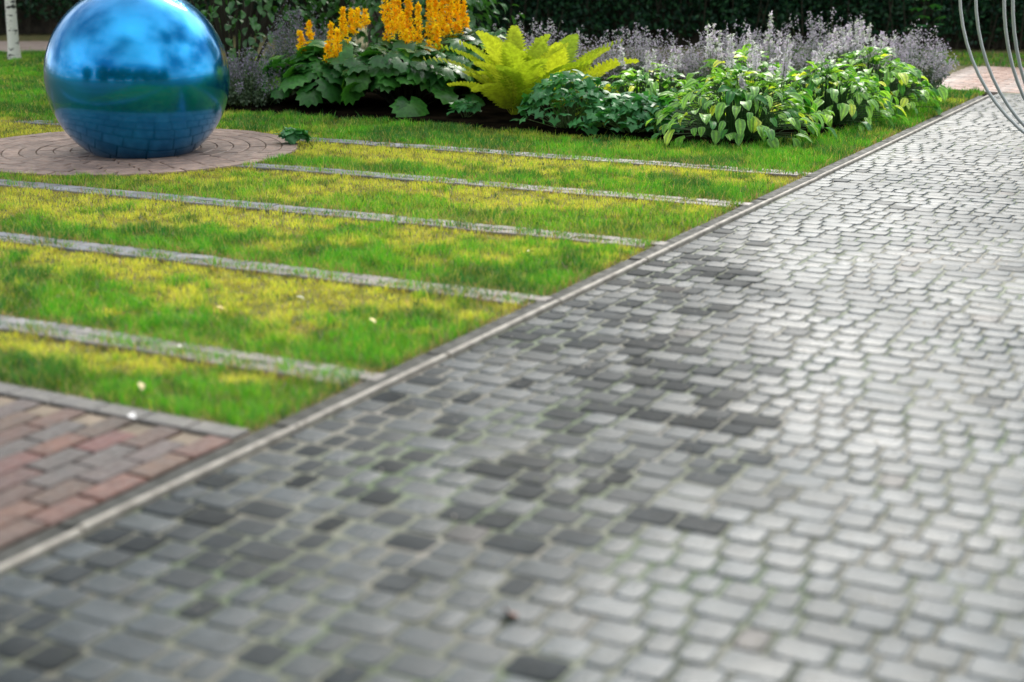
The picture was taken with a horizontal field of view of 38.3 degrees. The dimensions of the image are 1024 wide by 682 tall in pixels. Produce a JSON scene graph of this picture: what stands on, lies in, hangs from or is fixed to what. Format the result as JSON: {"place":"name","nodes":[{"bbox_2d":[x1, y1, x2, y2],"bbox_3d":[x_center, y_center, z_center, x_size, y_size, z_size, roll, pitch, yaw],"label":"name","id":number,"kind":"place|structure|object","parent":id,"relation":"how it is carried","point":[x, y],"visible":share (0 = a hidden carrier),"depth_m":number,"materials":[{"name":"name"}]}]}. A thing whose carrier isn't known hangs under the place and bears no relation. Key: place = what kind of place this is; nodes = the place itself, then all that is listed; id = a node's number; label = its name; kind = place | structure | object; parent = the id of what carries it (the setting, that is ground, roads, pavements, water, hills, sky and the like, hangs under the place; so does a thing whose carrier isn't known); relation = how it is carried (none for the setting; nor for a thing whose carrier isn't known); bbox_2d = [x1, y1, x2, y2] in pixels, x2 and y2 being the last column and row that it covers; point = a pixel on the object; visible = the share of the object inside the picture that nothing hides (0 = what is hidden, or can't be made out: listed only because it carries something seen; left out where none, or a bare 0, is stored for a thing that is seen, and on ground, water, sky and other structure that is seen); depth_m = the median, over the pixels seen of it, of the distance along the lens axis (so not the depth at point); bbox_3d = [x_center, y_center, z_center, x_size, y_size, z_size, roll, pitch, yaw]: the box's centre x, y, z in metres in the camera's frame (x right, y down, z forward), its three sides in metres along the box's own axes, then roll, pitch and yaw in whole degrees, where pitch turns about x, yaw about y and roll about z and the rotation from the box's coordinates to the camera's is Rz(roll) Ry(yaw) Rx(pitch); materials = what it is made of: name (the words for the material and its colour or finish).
{"place":"outdoors","nodes":[
{"label":"outdoors","id":0,"kind":"place"},
{"bbox_2d":[0,41,48,51],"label":"path","id":1,"kind":"structure","parent":0,"point":[31,45],"depth_m":22.19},
{"bbox_2d":[0,382,251,550],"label":"brick paving","id":2,"kind":"structure","parent":0,"point":[63,457],"depth_m":4.74,"materials":[{"name":"red brick"}]},
{"bbox_2d":[128,412,135,417],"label":"fallen leaf","id":3,"kind":"object","parent":2,"relation":"on","point":[132,414],"visible":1,"depth_m":5.02,"materials":[{"name":"white plant"}]},
{"bbox_2d":[367,0,382,50],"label":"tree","id":4,"kind":"object","parent":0,"point":[371,25],"visible":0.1,"depth_m":18.76,"materials":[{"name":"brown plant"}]},
{"bbox_2d":[0,93,1023,681],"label":"pavement","id":5,"kind":"structure","parent":0,"point":[780,439],"depth_m":4.34,"materials":[{"name":"stone"}]},
{"bbox_2d":[504,607,517,615],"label":"fallen leaf","id":6,"kind":"object","parent":5,"relation":"on","point":[513,614],"visible":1,"depth_m":3.59,"materials":[{"name":"plant"}]},
{"bbox_2d":[958,0,1023,133],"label":"wire globe","id":7,"kind":"object","parent":5,"relation":"on","point":[1007,116],"visible":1,"depth_m":10.15,"materials":[{"name":"grey metal"}]},
{"bbox_2d":[0,26,1023,432],"bbox_3d":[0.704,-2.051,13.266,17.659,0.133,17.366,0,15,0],"label":"grass","id":8,"kind":"structure","parent":0,"point":[18,97],"depth_m":8.08,"materials":[{"name":"green plant"}]},
{"bbox_2d":[5,0,20,59],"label":"birch tree","id":9,"kind":"object","parent":8,"relation":"on","point":[13,48],"visible":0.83,"depth_m":19.47,"materials":[{"name":"white plant"}]},
{"bbox_2d":[138,382,144,389],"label":"fallen leaf","id":10,"kind":"object","parent":8,"relation":"on","point":[141,385],"visible":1,"depth_m":5.25,"materials":[{"name":"beige plant"}]},
{"bbox_2d":[0,129,298,177],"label":"round paving","id":11,"kind":"structure","parent":8,"relation":"on","point":[57,153],"depth_m":10.97,"materials":[{"name":"grey stone"}]},
{"bbox_2d":[43,0,229,158],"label":"ball","id":12,"kind":"object","parent":11,"relation":"on","point":[133,79],"visible":0.85,"depth_m":10.57,"materials":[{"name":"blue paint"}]},
{"bbox_2d":[274,127,311,144],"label":"columbine plant","id":13,"kind":"object","parent":11,"relation":"on","point":[291,135],"visible":1,"depth_m":11.59,"materials":[{"name":"green plant"}]},
{"bbox_2d":[0,0,365,35],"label":"hedge","id":14,"kind":"object","parent":8,"relation":"on","point":[40,16],"visible":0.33,"depth_m":24.55,"materials":[{"name":"green plant"}]},
{"bbox_2d":[0,315,386,387],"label":"stone strip","id":15,"kind":"object","parent":8,"relation":"on","point":[85,331],"visible":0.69,"depth_m":5.86,"materials":[{"name":"grey stone"}]},
{"bbox_2d":[0,232,552,306],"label":"stone strip","id":16,"kind":"object","parent":8,"relation":"on","point":[182,256],"visible":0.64,"depth_m":7.33,"materials":[{"name":"grey stone"}]},
{"bbox_2d":[0,179,668,249],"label":"stone strip","id":17,"kind":"object","parent":8,"relation":"on","point":[57,187],"visible":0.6,"depth_m":8.84,"materials":[{"name":"grey stone"}]},
{"bbox_2d":[1,120,810,177],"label":"stone strip","id":18,"kind":"object","parent":8,"relation":"on","point":[397,146],"visible":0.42,"depth_m":11.14,"materials":[{"name":"grey stone"}]},
{"bbox_2d":[236,163,753,208],"bbox_3d":[-2.641,-1.326,10.912,9.079,0.057,0.306,7,17,24],"label":"stone strip","id":19,"kind":"object","parent":8,"relation":"on","point":[339,171],"visible":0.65,"depth_m":9.80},
{"bbox_2d":[225,73,895,148],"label":"flower bed soil","id":20,"kind":"structure","parent":8,"relation":"on","point":[491,115],"depth_m":13.26,"materials":[{"name":"black soil"}]},
{"bbox_2d":[226,46,307,106],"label":"catmint plant","id":21,"kind":"object","parent":20,"relation":"on","point":[243,87],"visible":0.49,"depth_m":14.03,"materials":[{"name":"purple plant"}]},
{"bbox_2d":[190,0,378,78],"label":"leafy shrub","id":22,"kind":"object","parent":20,"relation":"on","point":[245,39],"visible":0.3,"depth_m":15.95,"materials":[{"name":"green plant"}]},
{"bbox_2d":[257,1,328,94],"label":"catmint plant","id":23,"kind":"object","parent":20,"relation":"on","point":[287,50],"visible":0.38,"depth_m":14.85,"materials":[{"name":"purple plant"}]},
{"bbox_2d":[259,6,384,106],"bbox_3d":[-1.726,-2.724,14.079,1.416,0.935,1.319,0,15,0],"label":"ligularia plant","id":24,"kind":"object","parent":20,"relation":"on","point":[315,64],"visible":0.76,"depth_m":13.79,"materials":[{"name":"green plant"}]},
{"bbox_2d":[336,0,485,116],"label":"ligularia plant","id":25,"kind":"object","parent":20,"relation":"on","point":[406,77],"visible":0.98,"depth_m":13.47,"materials":[{"name":"green plant"}]},
{"bbox_2d":[307,0,524,49],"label":"leafy shrub","id":26,"kind":"object","parent":20,"relation":"on","point":[478,5],"visible":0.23,"depth_m":16.43,"materials":[{"name":"green plant"}]},
{"bbox_2d":[421,0,504,98],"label":"ligularia plant","id":27,"kind":"object","parent":20,"relation":"on","point":[452,34],"visible":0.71,"depth_m":14.13,"materials":[{"name":"orange plant"}]},
{"bbox_2d":[447,96,482,117],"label":"columbine plant","id":28,"kind":"object","parent":20,"relation":"on","point":[464,104],"visible":1,"depth_m":13.13,"materials":[{"name":"green plant"}]},
{"bbox_2d":[423,24,602,114],"bbox_3d":[0.059,-2.408,13.156,1.439,0.777,1.601,-9,18,-29],"label":"fern","id":29,"kind":"object","parent":20,"relation":"on","point":[510,69],"visible":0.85,"depth_m":12.96,"materials":[{"name":"green plant"}]},
{"bbox_2d":[493,13,604,66],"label":"catmint plant","id":30,"kind":"object","parent":20,"relation":"on","point":[550,41],"visible":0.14,"depth_m":15.03,"materials":[{"name":"purple plant"}]},
{"bbox_2d":[467,33,638,107],"bbox_3d":[0.513,-2.505,13.729,1.542,0.658,1.706,5,16,16],"label":"fern","id":31,"kind":"object","parent":20,"relation":"on","point":[564,56],"visible":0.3,"depth_m":13.39,"materials":[{"name":"green plant"}]},
{"bbox_2d":[510,69,624,135],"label":"columbine plant","id":32,"kind":"object","parent":20,"relation":"on","point":[565,88],"visible":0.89,"depth_m":12.30,"materials":[{"name":"green plant"}]},
{"bbox_2d":[576,91,685,132],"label":"columbine plant","id":33,"kind":"object","parent":20,"relation":"on","point":[604,111],"visible":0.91,"depth_m":12.04,"materials":[{"name":"green plant"}]},
{"bbox_2d":[573,22,703,92],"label":"catmint plant","id":34,"kind":"object","parent":20,"relation":"on","point":[641,54],"visible":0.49,"depth_m":14.78,"materials":[{"name":"purple plant"}]},
{"bbox_2d":[571,44,718,128],"bbox_3d":[1.162,-2.174,12.715,1.318,0.756,1.081,0,15,0],"label":"hosta plant","id":35,"kind":"object","parent":20,"relation":"on","point":[656,88],"visible":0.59,"depth_m":12.68,"materials":[{"name":"green plant"}]},
{"bbox_2d":[667,11,813,117],"bbox_3d":[2.091,-2.436,13.255,1.459,1.032,1.074,0,15,0],"label":"hosta plant","id":36,"kind":"object","parent":20,"relation":"on","point":[742,54],"visible":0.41,"depth_m":13.22,"materials":[{"name":"green plant"}]},
{"bbox_2d":[645,30,836,147],"bbox_3d":[1.844,-2.019,11.909,1.561,0.921,1.281,0,15,0],"label":"hosta plant","id":37,"kind":"object","parent":20,"relation":"on","point":[737,123],"visible":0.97,"depth_m":11.80,"materials":[{"name":"green plant"}]},
{"bbox_2d":[674,19,810,93],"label":"catmint plant","id":38,"kind":"object","parent":20,"relation":"on","point":[713,54],"visible":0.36,"depth_m":14.62,"materials":[{"name":"purple plant"}]},
{"bbox_2d":[759,7,893,90],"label":"catmint plant","id":39,"kind":"object","parent":20,"relation":"on","point":[814,44],"visible":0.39,"depth_m":14.94,"materials":[{"name":"purple plant"}]},
{"bbox_2d":[752,41,908,131],"bbox_3d":[2.734,-2.200,12.790,1.528,0.766,1.183,-13,20,-40],"label":"hosta plant","id":40,"kind":"object","parent":20,"relation":"on","point":[843,111],"visible":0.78,"depth_m":12.72,"materials":[{"name":"green plant"}]},
{"bbox_2d":[806,19,947,117],"bbox_3d":[3.347,-2.524,13.791,1.460,0.928,1.367,0,15,0],"label":"hosta plant","id":41,"kind":"object","parent":20,"relation":"on","point":[902,74],"visible":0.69,"depth_m":13.70,"materials":[{"name":"green plant"}]},
{"bbox_2d":[860,19,958,96],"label":"catmint plant","id":42,"kind":"object","parent":20,"relation":"on","point":[932,75],"visible":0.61,"depth_m":14.67,"materials":[{"name":"purple plant"}]},
{"bbox_2d":[362,0,791,47],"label":"hedge","id":43,"kind":"object","parent":8,"relation":"on","point":[681,20],"visible":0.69,"depth_m":21.85,"materials":[{"name":"green plant"}]},
{"bbox_2d":[726,0,1023,50],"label":"hedge","id":44,"kind":"object","parent":8,"relation":"on","point":[887,17],"visible":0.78,"depth_m":21.49,"materials":[{"name":"green plant"}]},
{"bbox_2d":[904,0,946,54],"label":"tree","id":45,"kind":"object","parent":8,"relation":"on","point":[932,6],"visible":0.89,"depth_m":20.07,"materials":[{"name":"green plant"}]},
{"bbox_2d":[937,66,1023,94],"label":"path","id":46,"kind":"structure","parent":0,"point":[966,78],"depth_m":16.88,"materials":[{"name":"pink brick"}]},
{"label":"ground","id":47,"kind":"structure","parent":0,"visible":0},
{"bbox_2d":[0,94,988,575],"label":"kerb","id":48,"kind":"structure","parent":47,"relation":"on","point":[22,552],"depth_m":5.30,"materials":[{"name":"concrete"}]}
]}

